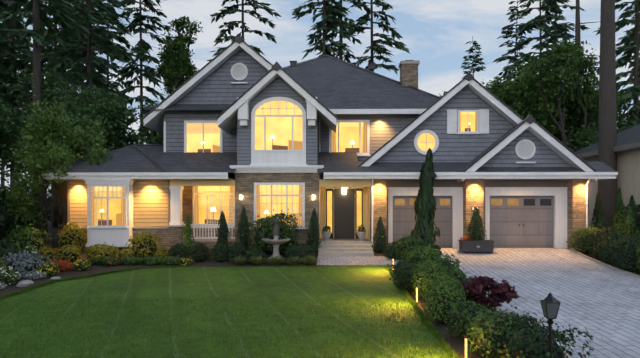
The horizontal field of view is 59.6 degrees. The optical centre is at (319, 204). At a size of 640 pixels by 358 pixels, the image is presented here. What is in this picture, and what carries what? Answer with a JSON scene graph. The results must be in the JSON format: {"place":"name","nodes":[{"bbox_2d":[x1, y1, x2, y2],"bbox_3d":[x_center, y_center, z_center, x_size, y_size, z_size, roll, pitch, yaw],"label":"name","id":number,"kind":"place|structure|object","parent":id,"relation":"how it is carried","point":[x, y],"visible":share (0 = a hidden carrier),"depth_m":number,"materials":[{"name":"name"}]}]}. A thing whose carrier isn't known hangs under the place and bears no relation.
{"place":"outdoors","nodes":[
{"label":"outdoors","id":0,"kind":"place"},
{"bbox_2d":[4,269,390,354],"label":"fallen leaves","id":1,"kind":"object","parent":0,"point":[259,312],"visible":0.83,"depth_m":12.91,"materials":[{"name":"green plant"}]},
{"bbox_2d":[0,221,639,357],"bbox_3d":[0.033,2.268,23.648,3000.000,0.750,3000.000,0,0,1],"label":"ground","id":2,"kind":"structure","parent":0,"point":[457,344],"depth_m":20.27,"materials":[{"name":"brown soil"}]},
{"bbox_2d":[0,178,63,244],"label":"understorey bushes","id":3,"kind":"object","parent":2,"relation":"on","point":[7,220],"visible":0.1,"depth_m":31.84,"materials":[{"name":"green plant"}]},
{"bbox_2d":[16,276,60,286],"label":"rocks","id":4,"kind":"object","parent":2,"relation":"on","point":[26,283],"visible":0.69,"depth_m":16.70,"materials":[{"name":"grey stone"}]},
{"bbox_2d":[0,263,460,357],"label":"lawn","id":5,"kind":"structure","parent":2,"relation":"on","point":[328,283],"depth_m":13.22,"materials":[{"name":"green plant"}]},
{"bbox_2d":[0,206,486,289],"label":"foundation shrubs","id":6,"kind":"object","parent":2,"relation":"on","point":[23,253],"visible":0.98,"depth_m":21.26,"materials":[{"name":"green plant"}]},
{"bbox_2d":[262,212,289,259],"bbox_3d":[-1.706,1.234,21.781,1.120,1.831,1.120,0,0,1],"label":"fountain","id":7,"kind":"object","parent":2,"relation":"on","point":[276,242],"visible":0.96,"depth_m":21.67,"materials":[{"name":"stone"}]},
{"bbox_2d":[0,0,639,232],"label":"conifer trees","id":8,"kind":"object","parent":2,"relation":"on","point":[76,40],"visible":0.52,"depth_m":48.03,"materials":[{"name":"green plant"}]},
{"bbox_2d":[0,16,639,240],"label":"broadleaf trees","id":9,"kind":"object","parent":2,"relation":"on","point":[67,133],"visible":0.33,"depth_m":34.51,"materials":[{"name":"green plant"}]},
{"bbox_2d":[42,35,617,255],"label":"house","id":10,"kind":"structure","parent":2,"relation":"on","point":[342,147],"depth_m":23.91,"materials":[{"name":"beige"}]},
{"bbox_2d":[322,231,330,240],"bbox_3d":[0.277,1.353,23.593,0.425,0.400,0.425,0,0,1],"label":"pot","id":11,"kind":"object","parent":10,"relation":"on","point":[326,235],"visible":0.96,"depth_m":23.48,"materials":[{"name":"ceramic"}]},
{"bbox_2d":[357,231,365,240],"bbox_3d":[1.745,1.353,23.565,0.425,0.400,0.425,0,0,1],"label":"pot","id":12,"kind":"object","parent":10,"relation":"on","point":[361,235],"visible":0.94,"depth_m":23.45,"materials":[{"name":"ceramic"}]},
{"bbox_2d":[317,256,401,264],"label":"walkway paving","id":13,"kind":"structure","parent":2,"relation":"on","point":[350,260],"depth_m":21.32,"materials":[{"name":"grey stone"}]},
{"bbox_2d":[416,286,417,303],"bbox_3d":[2.427,2.305,14.000,0.083,0.495,0.083,0,0,24],"label":"path light","id":14,"kind":"object","parent":2,"relation":"on","point":[416,294],"visible":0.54,"depth_m":13.99,"materials":[{"name":"yellow metal"}]},
{"bbox_2d":[463,336,467,357],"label":"path light","id":15,"kind":"object","parent":2,"relation":"on","point":[466,337],"visible":1,"depth_m":8.98,"materials":[{"name":"yellow metal"}]},
{"bbox_2d":[379,148,601,357],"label":"border shrubs","id":16,"kind":"object","parent":2,"relation":"on","point":[449,293],"visible":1,"depth_m":11.96,"materials":[{"name":"green plant"}]},
{"bbox_2d":[540,293,559,357],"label":"lamp post","id":17,"kind":"object","parent":2,"relation":"on","point":[550,304],"visible":1,"depth_m":7.54,"materials":[{"name":"black metal"}]},
{"bbox_2d":[488,249,639,357],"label":"driveway kerb","id":18,"kind":"structure","parent":2,"relation":"on","point":[594,260],"depth_m":19.62,"materials":[{"name":"concrete"}]},
{"bbox_2d":[566,188,639,272],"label":"hedge shrubs","id":19,"kind":"object","parent":2,"relation":"on","point":[617,244],"visible":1,"depth_m":21.90,"materials":[{"name":"green plant"}]},
{"bbox_2d":[574,124,639,227],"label":"house","id":20,"kind":"structure","parent":2,"relation":"on","point":[626,147],"depth_m":27.78,"materials":[{"name":"paint"}]},
{"bbox_2d":[0,0,639,196],"label":"sky","id":21,"kind":"structure","parent":0,"point":[437,32],"materials":[{"name":"blue"}]},
{"bbox_2d":[439,248,639,357],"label":"driveway paving","id":22,"kind":"structure","parent":0,"point":[603,301],"depth_m":15.81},
{"bbox_2d":[458,240,494,252],"bbox_3d":[6.389,1.727,22.873,1.300,0.504,0.664,0,0,1],"label":"planter box","id":23,"kind":"object","parent":22,"relation":"on","point":[465,246],"visible":0.92,"depth_m":22.58,"materials":[{"name":"grey concrete"}]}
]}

